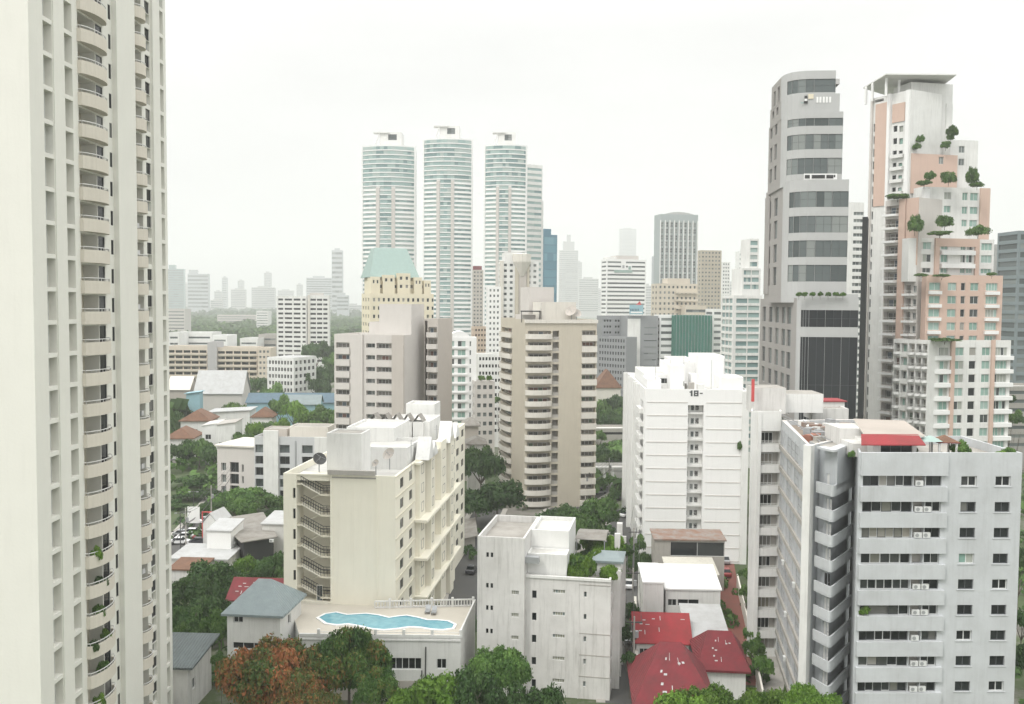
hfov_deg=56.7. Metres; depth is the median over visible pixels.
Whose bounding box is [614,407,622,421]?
tree
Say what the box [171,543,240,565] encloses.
carport
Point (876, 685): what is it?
window
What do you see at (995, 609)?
window
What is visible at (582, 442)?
balcony door
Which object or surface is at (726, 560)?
parked car
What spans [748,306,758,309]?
window
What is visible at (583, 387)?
balcony door
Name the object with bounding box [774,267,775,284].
window
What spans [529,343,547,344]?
balcony door
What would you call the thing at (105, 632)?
balcony plant
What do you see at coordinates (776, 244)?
window
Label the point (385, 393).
balcony door
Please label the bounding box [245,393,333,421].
hall
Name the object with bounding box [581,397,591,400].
balcony door
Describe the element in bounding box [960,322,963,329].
window
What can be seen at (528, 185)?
window
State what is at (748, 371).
window
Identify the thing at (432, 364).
balcony door
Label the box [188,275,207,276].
window
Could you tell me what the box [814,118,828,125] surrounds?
window
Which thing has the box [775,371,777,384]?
window
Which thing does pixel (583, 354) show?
balcony door
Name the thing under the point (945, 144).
terrace tree
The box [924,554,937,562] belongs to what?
window
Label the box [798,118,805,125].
window
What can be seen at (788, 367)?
window
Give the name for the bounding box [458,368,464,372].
window
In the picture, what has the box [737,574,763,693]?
boundary wall
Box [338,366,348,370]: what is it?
balcony door
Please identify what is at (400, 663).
window
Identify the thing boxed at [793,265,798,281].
window
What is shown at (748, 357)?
window
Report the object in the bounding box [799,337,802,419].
window
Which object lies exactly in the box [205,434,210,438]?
window
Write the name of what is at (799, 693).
tree
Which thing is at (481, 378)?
terrace shrub
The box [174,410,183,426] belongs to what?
tree
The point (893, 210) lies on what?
balcony door
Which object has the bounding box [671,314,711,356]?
netted building
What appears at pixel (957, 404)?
window
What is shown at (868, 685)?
window
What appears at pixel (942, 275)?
terrace hedge
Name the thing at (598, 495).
road
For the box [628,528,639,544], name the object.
utility pole
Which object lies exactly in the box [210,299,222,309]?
tower
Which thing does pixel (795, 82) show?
window
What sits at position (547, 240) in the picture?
window
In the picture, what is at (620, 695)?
road
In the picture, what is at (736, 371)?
window
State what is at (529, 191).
window
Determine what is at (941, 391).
window
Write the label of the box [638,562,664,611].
outbuilding
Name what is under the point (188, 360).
institutional building
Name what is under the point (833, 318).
window
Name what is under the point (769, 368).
window
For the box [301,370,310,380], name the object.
tree
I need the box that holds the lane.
[720,564,755,685]
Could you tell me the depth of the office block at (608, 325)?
481.04 m
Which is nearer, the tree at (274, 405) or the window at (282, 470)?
the window at (282, 470)
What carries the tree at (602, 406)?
on the ground
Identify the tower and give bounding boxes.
[0,0,172,703]
[168,265,185,308]
[185,282,187,306]
[188,270,209,311]
[207,341,223,369]
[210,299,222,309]
[214,290,221,299]
[222,276,227,308]
[231,288,246,309]
[238,279,243,288]
[251,286,275,308]
[264,272,271,287]
[276,296,307,355]
[278,289,293,295]
[296,283,302,295]
[306,276,331,310]
[308,293,329,367]
[332,248,342,312]
[337,293,348,315]
[349,303,361,311]
[361,248,433,331]
[362,132,416,293]
[423,126,472,335]
[472,266,482,325]
[483,132,526,325]
[486,286,500,352]
[498,252,538,317]
[498,287,597,508]
[527,164,542,286]
[543,229,556,301]
[558,235,577,316]
[578,261,581,278]
[578,277,598,317]
[598,288,600,315]
[601,255,645,315]
[619,228,635,255]
[622,353,748,563]
[646,284,650,315]
[651,212,697,283]
[697,250,721,308]
[720,239,761,467]
[721,262,729,294]
[735,248,740,268]
[759,70,858,426]
[846,202,863,418]
[857,217,868,418]
[863,73,1013,447]
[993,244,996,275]
[996,231,1023,382]
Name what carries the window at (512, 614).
in the apartment block at (545, 614)
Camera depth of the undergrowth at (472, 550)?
206.11 m
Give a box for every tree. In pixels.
[170,439,196,458]
[171,491,202,500]
[171,503,189,507]
[172,575,211,606]
[172,604,204,630]
[172,621,200,632]
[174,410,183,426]
[174,476,185,482]
[181,438,216,469]
[182,473,208,488]
[184,558,244,596]
[185,593,230,620]
[192,489,220,498]
[198,501,227,514]
[198,606,226,650]
[199,445,216,462]
[205,487,237,502]
[208,571,254,601]
[210,650,229,703]
[214,632,332,703]
[224,501,256,515]
[226,402,246,407]
[228,486,276,505]
[231,432,253,439]
[231,554,256,574]
[244,422,263,435]
[246,495,282,508]
[249,569,269,577]
[250,377,266,391]
[252,550,283,577]
[259,381,284,392]
[262,421,273,427]
[266,506,282,516]
[268,393,289,420]
[270,676,342,703]
[272,417,290,425]
[280,400,305,424]
[293,407,314,423]
[301,343,320,366]
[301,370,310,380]
[307,378,331,392]
[310,419,322,422]
[311,404,331,423]
[311,624,394,703]
[316,340,333,366]
[316,365,333,382]
[320,408,333,423]
[321,352,333,367]
[351,665,399,703]
[385,679,431,703]
[416,669,459,703]
[450,664,508,703]
[465,444,506,488]
[465,478,526,516]
[465,488,483,524]
[467,644,533,690]
[495,396,500,428]
[503,680,565,703]
[535,503,572,516]
[563,506,600,534]
[579,494,620,527]
[595,444,611,457]
[596,399,611,418]
[596,430,606,445]
[598,452,612,462]
[599,408,622,424]
[606,394,622,410]
[608,450,621,462]
[608,487,620,498]
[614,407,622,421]
[614,483,621,497]
[620,650,635,698]
[622,626,636,650]
[625,601,640,646]
[626,544,638,557]
[626,554,642,571]
[629,534,646,551]
[636,552,651,562]
[653,690,707,703]
[673,681,742,703]
[737,568,747,600]
[738,686,786,703]
[739,584,747,608]
[741,637,766,666]
[743,627,761,640]
[751,653,774,674]
[779,681,842,703]
[907,214,924,235]
[912,143,921,149]
[915,134,924,141]
[924,170,936,179]
[934,215,954,229]
[940,140,950,150]
[940,171,956,185]
[945,125,958,134]
[946,134,954,141]
[965,166,979,183]
[1008,395,1015,446]
[1008,409,1023,450]
[1015,643,1023,669]
[1016,607,1023,643]
[1017,546,1023,609]
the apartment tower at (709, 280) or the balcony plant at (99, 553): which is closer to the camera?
the balcony plant at (99, 553)
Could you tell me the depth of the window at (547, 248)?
758.84 m
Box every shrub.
[478,375,485,380]
[567,565,585,576]
[570,553,585,566]
[575,543,580,550]
[575,555,594,566]
[579,540,592,549]
[579,556,596,576]
[585,540,592,550]
[588,548,601,557]
[591,541,607,549]
[598,542,616,550]
[599,564,617,574]
[603,567,617,580]
[606,535,614,545]
[611,536,625,550]
[621,543,633,556]
[848,450,855,458]
[949,439,971,451]
[1001,447,1015,451]
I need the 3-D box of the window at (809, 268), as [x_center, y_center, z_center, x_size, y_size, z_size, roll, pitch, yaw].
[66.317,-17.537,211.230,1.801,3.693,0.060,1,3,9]
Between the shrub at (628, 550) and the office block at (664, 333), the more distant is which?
the office block at (664, 333)
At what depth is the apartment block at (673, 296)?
560.99 m
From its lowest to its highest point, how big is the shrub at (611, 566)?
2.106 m
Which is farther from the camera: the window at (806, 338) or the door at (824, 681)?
the window at (806, 338)
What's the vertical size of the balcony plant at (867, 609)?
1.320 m
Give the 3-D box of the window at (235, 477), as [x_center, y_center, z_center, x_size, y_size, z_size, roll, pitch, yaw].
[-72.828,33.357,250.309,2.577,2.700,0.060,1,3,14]
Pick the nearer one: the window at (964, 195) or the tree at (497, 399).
the window at (964, 195)
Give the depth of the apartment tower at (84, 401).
92.27 m
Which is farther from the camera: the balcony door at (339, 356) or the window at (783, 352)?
the balcony door at (339, 356)
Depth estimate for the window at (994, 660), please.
110.66 m
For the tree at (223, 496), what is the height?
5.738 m
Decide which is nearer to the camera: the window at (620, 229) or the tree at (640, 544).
the tree at (640, 544)
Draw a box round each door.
[338,343,348,347]
[338,355,348,358]
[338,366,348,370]
[338,378,349,382]
[338,390,349,393]
[338,401,349,405]
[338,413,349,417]
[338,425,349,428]
[379,344,391,347]
[379,356,391,359]
[379,367,391,371]
[379,379,391,383]
[379,391,391,395]
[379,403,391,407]
[430,339,436,343]
[430,351,436,355]
[430,362,436,366]
[430,374,436,378]
[430,385,436,389]
[528,431,546,434]
[528,443,546,445]
[528,453,546,456]
[528,464,546,468]
[528,475,545,479]
[528,486,545,490]
[528,497,545,501]
[529,332,547,333]
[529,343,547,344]
[529,354,547,356]
[529,365,546,367]
[529,376,546,378]
[529,387,546,389]
[529,398,546,401]
[529,409,546,412]
[529,420,546,423]
[580,495,590,498]
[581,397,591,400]
[581,408,591,411]
[581,419,591,422]
[581,430,591,433]
[581,441,591,444]
[581,452,591,455]
[581,462,591,466]
[581,473,591,476]
[581,484,591,487]
[582,331,592,334]
[582,342,592,345]
[582,353,592,356]
[582,364,592,367]
[582,375,592,378]
[582,386,592,389]
[758,577,769,586]
[758,597,768,607]
[758,618,768,626]
[758,638,767,647]
[759,535,770,545]
[759,556,769,566]
[760,494,770,504]
[760,515,770,525]
[761,432,772,442]
[761,453,771,463]
[761,474,771,483]
[822,671,827,684]
[823,646,827,660]
[824,597,828,610]
[824,622,828,635]
[825,548,830,560]
[825,573,829,585]
[826,523,830,535]
[827,499,831,510]
[886,378,891,384]
[886,391,891,397]
[886,404,891,410]
[887,352,892,358]
[887,365,892,371]
[888,313,895,318]
[888,326,895,332]
[888,339,892,345]
[889,273,896,279]
[889,287,896,292]
[889,300,895,305]
[890,234,897,239]
[890,247,897,253]
[890,260,896,266]
[891,207,898,213]
[891,221,897,226]
[903,371,906,378]
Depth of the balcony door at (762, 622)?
141.51 m
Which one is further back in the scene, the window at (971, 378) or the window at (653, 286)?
the window at (653, 286)
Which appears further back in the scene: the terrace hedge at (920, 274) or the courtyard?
the terrace hedge at (920, 274)
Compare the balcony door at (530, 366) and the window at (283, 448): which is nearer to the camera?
the balcony door at (530, 366)
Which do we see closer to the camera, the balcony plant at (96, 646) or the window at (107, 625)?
the balcony plant at (96, 646)
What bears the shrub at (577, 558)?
on the apartment block at (545, 614)
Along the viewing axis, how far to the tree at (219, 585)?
154.29 m
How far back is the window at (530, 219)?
524.35 m
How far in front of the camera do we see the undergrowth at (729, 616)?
154.47 m
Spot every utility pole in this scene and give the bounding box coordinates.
[181,508,190,544]
[211,485,213,511]
[606,458,612,491]
[626,568,638,624]
[626,616,641,652]
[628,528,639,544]
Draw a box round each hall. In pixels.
[169,376,195,398]
[184,390,204,412]
[194,370,251,410]
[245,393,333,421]
[286,395,323,425]
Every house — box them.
[170,425,201,458]
[172,557,214,581]
[172,632,219,703]
[178,408,219,431]
[201,419,225,463]
[202,507,231,542]
[205,518,244,548]
[209,406,257,434]
[216,418,242,443]
[226,577,283,603]
[250,406,277,423]
[260,510,283,552]
[461,417,480,480]
[465,435,487,489]
[596,369,621,400]
[627,641,709,703]
[629,611,691,653]
[690,630,750,699]
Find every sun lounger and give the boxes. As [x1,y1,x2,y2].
[425,605,430,613]
[431,606,436,614]
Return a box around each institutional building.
[169,345,207,378]
[217,346,262,379]
[258,347,275,391]
[267,355,315,392]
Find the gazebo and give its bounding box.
[930,435,959,451]
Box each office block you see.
[596,316,620,377]
[597,336,636,396]
[620,315,657,366]
[654,315,671,366]
[705,309,720,354]
[1008,383,1023,469]
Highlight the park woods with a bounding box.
[169,312,361,433]
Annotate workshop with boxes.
[659,563,721,612]
[679,603,727,651]
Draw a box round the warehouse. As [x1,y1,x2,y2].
[231,512,277,560]
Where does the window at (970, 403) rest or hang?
in the apartment tower at (916, 378)
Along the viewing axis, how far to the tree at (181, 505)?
235.95 m
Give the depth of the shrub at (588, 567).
125.62 m
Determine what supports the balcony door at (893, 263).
in the apartment tower at (916, 378)
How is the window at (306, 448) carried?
in the apartment block at (268, 457)
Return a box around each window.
[95,24,100,34]
[95,54,101,66]
[96,85,101,96]
[96,115,102,128]
[97,146,102,158]
[97,176,102,189]
[98,206,103,219]
[98,236,103,250]
[99,266,104,280]
[99,296,104,310]
[100,325,105,341]
[100,355,105,371]
[100,384,106,401]
[101,414,106,431]
[101,444,107,461]
[102,473,107,491]
[102,503,107,521]
[103,533,108,551]
[103,562,108,578]
[104,591,109,608]
[104,621,109,630]
[105,650,110,662]
[105,679,110,695]
[108,1,155,703]
[148,295,151,306]
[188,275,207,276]
[188,279,207,280]
[188,283,207,284]
[188,287,207,288]
[188,294,207,295]
[188,298,207,299]
[188,302,207,303]
[188,306,207,307]
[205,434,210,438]
[222,463,225,470]
[231,462,238,471]
[231,474,238,483]
[233,642,253,648]
[234,617,242,621]
[256,444,262,451]
[256,456,262,463]
[256,467,262,474]
[256,479,262,485]
[280,445,289,452]
[280,456,289,463]
[280,468,289,474]
[303,445,312,452]
[303,457,312,462]
[317,585,321,600]
[332,290,341,292]
[363,278,433,331]
[368,343,374,347]
[368,355,374,359]
[388,134,396,139]
[392,658,420,668]
[400,517,402,528]
[437,659,445,668]
[447,128,454,133]
[457,412,464,417]
[458,341,465,346]
[458,350,465,355]
[458,359,465,363]
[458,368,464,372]
[458,377,464,381]
[458,385,464,390]
[458,394,464,399]
[458,403,464,408]
[505,135,511,139]
[511,613,518,616]
[527,184,541,187]
[527,190,540,192]
[527,196,540,198]
[527,201,540,204]
[527,207,540,209]
[527,212,540,215]
[527,218,540,220]
[527,223,540,226]
[527,229,540,231]
[527,235,540,237]
[527,240,540,242]
[527,246,540,248]
[527,251,540,253]
[528,168,541,170]
[528,173,541,176]
[528,179,541,181]
[532,590,536,597]
[544,237,556,244]
[544,245,556,252]
[544,253,556,260]
[544,262,556,268]
[544,270,556,276]
[544,278,555,284]
[552,656,564,659]
[552,679,563,682]
[553,589,564,593]
[553,612,564,615]
[553,634,564,637]
[560,251,577,271]
[603,432,622,434]
[607,282,644,283]
[607,286,644,288]
[607,291,644,292]
[607,295,644,296]
[607,299,644,300]
[607,303,643,304]
[608,261,644,263]
[608,265,644,267]
[608,270,644,271]
[608,274,644,275]
[608,278,644,279]
[620,229,635,253]
[652,286,694,314]
[660,378,666,382]
[661,318,671,320]
[661,331,670,333]
[661,338,670,340]
[661,351,670,353]
[668,599,676,605]
[670,542,723,556]
[671,222,695,283]
[678,599,698,605]
[686,310,704,311]
[697,252,719,308]
[722,299,724,355]
[735,348,745,352]
[735,356,745,359]
[735,363,745,366]
[735,370,745,373]
[736,298,746,302]
[736,306,746,309]
[736,313,746,316]
[736,320,746,323]
[736,327,746,331]
[736,334,745,338]
[736,341,745,345]
[744,270,750,274]
[744,277,750,281]
[747,349,757,352]
[747,356,757,359]
[747,363,757,366]
[747,370,757,373]
[747,377,757,380]
[748,299,758,302]
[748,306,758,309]
[748,313,758,316]
[748,320,758,324]
[748,327,758,331]
[748,334,757,338]
[748,341,757,345]
[752,270,758,274]
[769,368,770,383]
[770,327,771,342]
[771,88,802,326]
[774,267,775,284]
[775,221,776,238]
[775,244,776,261]
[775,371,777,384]
[776,198,777,215]
[776,328,778,343]
[776,349,777,364]
[777,307,778,322]
[777,431,798,689]
[782,351,784,366]
[783,307,785,322]
[783,329,784,344]
[787,81,791,94]
[787,136,791,150]
[787,159,790,174]
[787,352,789,368]
[787,375,789,389]
[788,241,792,256]
[788,265,791,281]
[788,307,790,323]
[788,330,790,345]
[789,192,793,207]
[789,216,793,232]
[791,159,796,174]
[792,80,797,93]
[792,135,797,149]
[793,241,798,256]
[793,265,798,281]
[794,192,799,207]
[794,216,799,232]
[796,573,799,588]
[797,158,804,173]
[797,528,800,540]
[798,79,805,92]
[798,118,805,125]
[798,134,804,149]
[799,240,806,256]
[799,265,805,280]
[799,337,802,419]
[800,191,807,206]
[800,216,806,232]
[801,337,804,419]
[803,310,805,326]
[804,337,807,419]
[805,79,813,92]
[805,134,813,148]
[805,158,812,173]
[806,118,813,125]
[806,240,814,256]
[806,265,814,280]
[806,310,808,326]
[807,216,815,231]
[807,337,824,419]
[808,191,815,206]
[809,310,824,326]
[813,158,827,173]
[814,79,835,91]
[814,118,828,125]
[814,134,827,148]
[814,265,830,281]
[815,240,830,256]
[816,191,831,206]
[816,216,831,231]
[824,337,840,398]
[825,310,841,326]
[828,134,842,148]
[828,158,841,173]
[829,118,842,125]
[831,240,846,256]
[831,265,846,281]
[832,191,848,206]
[832,216,847,231]
[840,337,857,418]
[842,310,857,326]
[853,226,861,229]
[853,233,861,236]
[853,240,861,243]
[853,247,861,250]
[854,212,863,214]
[857,682,864,690]
[858,657,866,664]
[859,631,865,639]
[860,580,867,588]
[861,528,868,536]
[861,554,869,562]
[862,502,870,510]
[863,476,869,485]
[865,682,872,690]
[866,631,873,639]
[867,126,964,418]
[867,580,875,588]
[867,657,876,664]
[869,528,876,536]
[870,476,878,485]
[870,554,879,562]
[871,502,880,510]
[873,682,880,690]
[874,631,882,639]
[876,580,883,588]
[877,528,885,536]
[877,657,886,664]
[878,476,886,485]
[880,554,889,562]
[881,446,911,451]
[881,502,890,511]
[881,682,888,689]
[883,631,890,639]
[884,580,891,588]
[885,528,893,536]
[887,476,894,485]
[887,657,896,664]
[888,605,897,613]
[889,682,897,690]
[890,554,899,562]
[891,502,900,510]
[891,631,898,639]
[892,580,900,588]
[893,528,901,536]
[895,476,903,485]
[896,657,906,664]
[898,605,907,613]
[898,682,905,689]
[899,554,909,562]
[899,631,906,639]
[900,580,908,588]
[901,502,910,511]
[902,528,909,536]
[903,476,911,485]
[920,682,933,689]
[921,631,935,639]
[921,657,934,664]
[922,268,929,272]
[922,605,936,613]
[923,242,930,248]
[923,254,930,261]
[923,580,936,587]
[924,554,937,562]
[925,502,939,510]
[925,528,938,536]
[926,476,940,484]
[928,309,938,316]
[928,322,938,329]
[929,282,939,289]
[929,296,939,303]
[937,402,946,409]
[937,415,945,422]
[937,429,945,435]
[938,374,947,382]
[938,388,946,395]
[939,347,947,355]
[939,361,947,368]
[940,268,946,272]
[941,255,946,261]
[944,192,950,198]
[944,206,949,212]
[947,296,955,303]
[947,309,954,316]
[947,322,954,329]
[948,283,955,290]
[953,415,960,422]
[953,428,960,435]
[954,374,962,382]
[954,388,961,395]
[954,401,961,409]
[955,347,963,355]
[955,361,962,368]
[955,656,969,664]
[955,681,968,690]
[956,630,970,639]
[957,605,971,613]
[958,159,963,165]
[958,579,972,588]
[959,146,963,152]
[959,554,972,562]
[960,255,964,262]
[960,309,963,316]
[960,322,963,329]
[960,502,974,511]
[960,528,973,536]
[961,220,966,226]
[961,283,964,290]
[961,476,975,485]
[962,193,966,199]
[962,207,966,213]
[966,255,971,262]
[967,401,973,408]
[967,415,973,422]
[967,428,972,435]
[968,374,974,382]
[968,388,973,395]
[969,220,976,226]
[969,309,976,316]
[969,322,976,329]
[969,336,976,339]
[969,347,975,355]
[969,361,974,368]
[970,193,977,200]
[970,207,976,213]
[970,283,977,290]
[970,296,977,303]
[979,428,986,435]
[980,401,987,408]
[980,414,987,422]
[981,243,991,250]
[981,255,990,262]
[981,269,990,273]
[981,361,988,368]
[981,374,988,381]
[981,388,988,395]
[982,347,989,355]
[984,336,995,339]
[985,296,996,303]
[985,309,996,316]
[985,323,995,329]
[986,283,996,290]
[989,656,1003,664]
[989,681,1002,690]
[990,630,1004,639]
[991,605,1004,613]
[992,441,1003,446]
[992,579,1005,588]
[993,414,1004,421]
[993,428,1003,435]
[993,554,1006,562]
[994,387,1005,395]
[994,401,1004,408]
[994,528,1007,537]
[995,347,1006,355]
[995,361,1005,368]
[995,374,1005,381]
[995,476,1009,485]
[995,502,1008,511]
[998,270,1015,275]
[999,243,1016,249]
[999,252,1016,258]
[999,261,1015,266]
[1000,235,1016,240]
[1001,322,1013,327]
[1001,331,1013,336]
[1002,287,1015,292]
[1002,296,1014,301]
[1002,305,1014,309]
[1002,314,1014,318]
[1003,279,1015,283]
[1008,426,1023,428]
[1008,434,1023,437]
[1008,443,1023,445]
[1009,391,1023,393]
[1009,408,1023,411]
[1012,399,1023,402]
[1016,367,1023,371]
[1016,375,1023,380]
[1017,340,1023,345]
[1017,349,1023,353]
[1017,358,1023,362]
[1018,314,1023,318]
[1018,323,1023,327]
[1018,332,1023,336]
[1019,287,1023,292]
[1019,296,1023,301]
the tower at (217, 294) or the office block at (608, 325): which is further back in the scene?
the tower at (217, 294)
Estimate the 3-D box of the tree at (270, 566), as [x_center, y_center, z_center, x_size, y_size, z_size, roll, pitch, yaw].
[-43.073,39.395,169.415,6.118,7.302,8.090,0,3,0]
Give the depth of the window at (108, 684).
98.40 m
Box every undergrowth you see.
[170,418,1023,585]
[171,498,639,684]
[720,485,1023,703]
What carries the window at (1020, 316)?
in the office tower at (1010, 257)
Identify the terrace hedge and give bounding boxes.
[885,193,909,201]
[913,273,928,277]
[915,180,932,185]
[926,230,953,237]
[928,337,960,343]
[932,274,950,279]
[965,224,992,238]
[969,181,984,186]
[986,272,996,278]
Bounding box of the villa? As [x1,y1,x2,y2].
[221,578,306,657]
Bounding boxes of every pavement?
[171,488,233,538]
[441,508,507,604]
[537,490,620,514]
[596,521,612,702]
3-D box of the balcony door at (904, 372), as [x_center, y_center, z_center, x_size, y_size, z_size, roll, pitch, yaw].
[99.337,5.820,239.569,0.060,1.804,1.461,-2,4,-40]
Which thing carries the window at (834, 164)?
in the office tower at (808, 343)
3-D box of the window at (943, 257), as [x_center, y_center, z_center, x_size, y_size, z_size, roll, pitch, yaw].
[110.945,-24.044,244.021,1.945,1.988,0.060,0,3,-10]
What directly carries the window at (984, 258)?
in the apartment tower at (916, 378)
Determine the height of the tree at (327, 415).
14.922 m
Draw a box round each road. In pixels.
[171,501,207,555]
[447,509,502,618]
[549,486,611,510]
[605,509,637,703]
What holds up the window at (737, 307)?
in the office tower at (740, 331)
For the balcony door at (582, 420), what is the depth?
243.82 m
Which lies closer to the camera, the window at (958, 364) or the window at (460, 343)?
the window at (958, 364)
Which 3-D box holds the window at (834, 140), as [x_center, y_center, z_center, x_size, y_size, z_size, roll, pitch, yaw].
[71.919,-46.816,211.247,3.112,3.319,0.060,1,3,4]
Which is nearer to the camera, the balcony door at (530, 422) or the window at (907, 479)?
the window at (907, 479)
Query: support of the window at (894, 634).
in the apartment complex
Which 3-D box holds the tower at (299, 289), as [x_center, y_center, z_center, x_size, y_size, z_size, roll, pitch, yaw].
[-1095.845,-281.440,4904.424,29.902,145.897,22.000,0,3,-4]
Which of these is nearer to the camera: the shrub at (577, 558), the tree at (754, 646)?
the shrub at (577, 558)
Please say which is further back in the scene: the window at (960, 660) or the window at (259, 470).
the window at (259, 470)
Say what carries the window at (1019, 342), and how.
in the office tower at (1010, 257)
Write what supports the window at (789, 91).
in the office tower at (808, 343)
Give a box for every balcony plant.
[87,639,99,651]
[90,545,102,559]
[92,604,105,616]
[92,692,105,703]
[94,575,109,585]
[95,660,109,673]
[100,628,112,640]
[861,606,870,614]
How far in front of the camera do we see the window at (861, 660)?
110.37 m
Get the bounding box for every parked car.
[171,536,189,544]
[172,529,188,536]
[177,532,193,537]
[188,536,202,542]
[465,564,476,573]
[620,511,625,517]
[626,579,631,588]
[724,556,729,563]
[724,567,731,576]
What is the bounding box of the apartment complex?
[746,379,1022,703]
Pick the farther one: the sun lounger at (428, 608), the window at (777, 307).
the window at (777, 307)
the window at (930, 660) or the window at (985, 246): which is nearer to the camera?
the window at (930, 660)
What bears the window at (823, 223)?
in the office tower at (808, 343)
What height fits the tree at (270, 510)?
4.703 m
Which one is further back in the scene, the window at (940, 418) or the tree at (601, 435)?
the tree at (601, 435)
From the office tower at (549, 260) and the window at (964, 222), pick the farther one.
the office tower at (549, 260)
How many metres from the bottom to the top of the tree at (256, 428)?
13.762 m
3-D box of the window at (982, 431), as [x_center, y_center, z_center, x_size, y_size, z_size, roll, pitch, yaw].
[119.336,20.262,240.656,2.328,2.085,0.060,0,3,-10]
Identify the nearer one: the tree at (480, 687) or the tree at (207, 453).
the tree at (480, 687)
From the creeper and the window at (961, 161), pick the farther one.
the window at (961, 161)
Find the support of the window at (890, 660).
in the apartment complex
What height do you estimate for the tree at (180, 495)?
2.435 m
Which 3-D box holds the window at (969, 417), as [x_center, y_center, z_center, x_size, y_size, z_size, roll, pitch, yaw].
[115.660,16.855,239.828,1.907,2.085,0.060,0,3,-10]
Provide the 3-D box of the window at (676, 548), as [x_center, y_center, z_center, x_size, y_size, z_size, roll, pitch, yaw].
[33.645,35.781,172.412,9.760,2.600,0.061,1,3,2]
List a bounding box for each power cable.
[171,511,186,543]
[182,488,215,523]
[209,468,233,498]
[627,534,639,571]
[632,572,641,631]
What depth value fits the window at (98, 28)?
94.96 m
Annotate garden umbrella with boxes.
[921,435,942,451]
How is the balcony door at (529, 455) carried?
in the apartment tower at (547, 396)
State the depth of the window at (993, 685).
110.83 m
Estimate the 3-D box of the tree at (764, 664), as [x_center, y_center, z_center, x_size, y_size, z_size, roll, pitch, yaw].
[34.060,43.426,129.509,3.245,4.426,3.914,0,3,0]
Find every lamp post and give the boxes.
[174,512,185,548]
[188,491,198,527]
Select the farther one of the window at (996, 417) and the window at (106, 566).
the window at (996, 417)
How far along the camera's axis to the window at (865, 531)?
109.59 m
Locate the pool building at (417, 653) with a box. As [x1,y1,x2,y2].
[295,597,475,700]
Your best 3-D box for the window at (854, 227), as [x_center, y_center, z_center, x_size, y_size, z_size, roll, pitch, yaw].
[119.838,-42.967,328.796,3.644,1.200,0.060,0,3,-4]
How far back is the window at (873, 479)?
109.35 m
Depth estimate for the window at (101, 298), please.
96.33 m
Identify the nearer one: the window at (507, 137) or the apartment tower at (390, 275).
the apartment tower at (390, 275)
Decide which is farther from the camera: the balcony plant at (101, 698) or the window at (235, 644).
the window at (235, 644)
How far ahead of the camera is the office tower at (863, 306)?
239.77 m
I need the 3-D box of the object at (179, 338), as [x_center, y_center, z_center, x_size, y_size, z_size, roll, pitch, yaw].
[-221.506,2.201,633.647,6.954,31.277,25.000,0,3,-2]
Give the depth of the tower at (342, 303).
2518.47 m
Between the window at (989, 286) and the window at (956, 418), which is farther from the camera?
the window at (989, 286)
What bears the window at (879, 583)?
in the apartment complex
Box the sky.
[165,0,1023,306]
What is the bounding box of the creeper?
[737,441,741,453]
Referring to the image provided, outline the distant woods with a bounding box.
[186,307,361,316]
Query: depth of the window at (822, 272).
210.98 m
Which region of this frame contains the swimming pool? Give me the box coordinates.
[316,611,456,630]
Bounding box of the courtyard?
[756,657,784,691]
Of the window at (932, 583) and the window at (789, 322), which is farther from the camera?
the window at (789, 322)
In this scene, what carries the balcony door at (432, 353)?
in the apartment block at (395, 359)
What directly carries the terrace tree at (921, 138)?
on the apartment tower at (916, 378)
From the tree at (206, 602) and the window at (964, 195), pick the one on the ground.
the tree at (206, 602)
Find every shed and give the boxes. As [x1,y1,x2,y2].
[592,550,625,574]
[650,528,726,590]
[662,556,719,576]
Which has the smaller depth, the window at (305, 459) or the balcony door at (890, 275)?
the window at (305, 459)
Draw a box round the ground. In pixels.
[170,307,1023,703]
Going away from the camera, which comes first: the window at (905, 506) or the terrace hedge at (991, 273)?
the window at (905, 506)
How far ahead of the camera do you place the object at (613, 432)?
332.54 m
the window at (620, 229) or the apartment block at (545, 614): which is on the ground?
the apartment block at (545, 614)
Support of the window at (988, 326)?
in the apartment tower at (916, 378)
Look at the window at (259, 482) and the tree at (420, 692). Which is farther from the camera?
the window at (259, 482)
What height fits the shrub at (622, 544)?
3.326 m
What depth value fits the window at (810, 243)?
210.98 m
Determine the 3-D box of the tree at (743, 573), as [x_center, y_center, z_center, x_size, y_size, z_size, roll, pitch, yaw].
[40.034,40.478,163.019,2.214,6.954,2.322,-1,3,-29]
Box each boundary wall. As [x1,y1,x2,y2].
[634,596,637,654]
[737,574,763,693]
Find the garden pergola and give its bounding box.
[575,529,608,553]
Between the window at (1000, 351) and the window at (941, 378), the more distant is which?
the window at (1000, 351)
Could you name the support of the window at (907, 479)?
in the apartment complex
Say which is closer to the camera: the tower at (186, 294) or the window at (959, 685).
the window at (959, 685)
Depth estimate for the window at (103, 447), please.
97.28 m
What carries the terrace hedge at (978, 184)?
on the apartment tower at (916, 378)
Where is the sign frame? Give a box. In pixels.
[187,507,209,537]
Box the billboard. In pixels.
[629,301,642,316]
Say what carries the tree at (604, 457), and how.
on the ground
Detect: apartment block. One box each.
[214,423,333,496]
[283,400,464,605]
[334,304,451,428]
[452,330,476,422]
[471,326,485,352]
[472,379,494,453]
[476,353,500,446]
[477,515,625,700]
[651,278,705,315]
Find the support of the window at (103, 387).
in the apartment tower at (84, 401)
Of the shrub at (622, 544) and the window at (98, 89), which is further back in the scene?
the shrub at (622, 544)

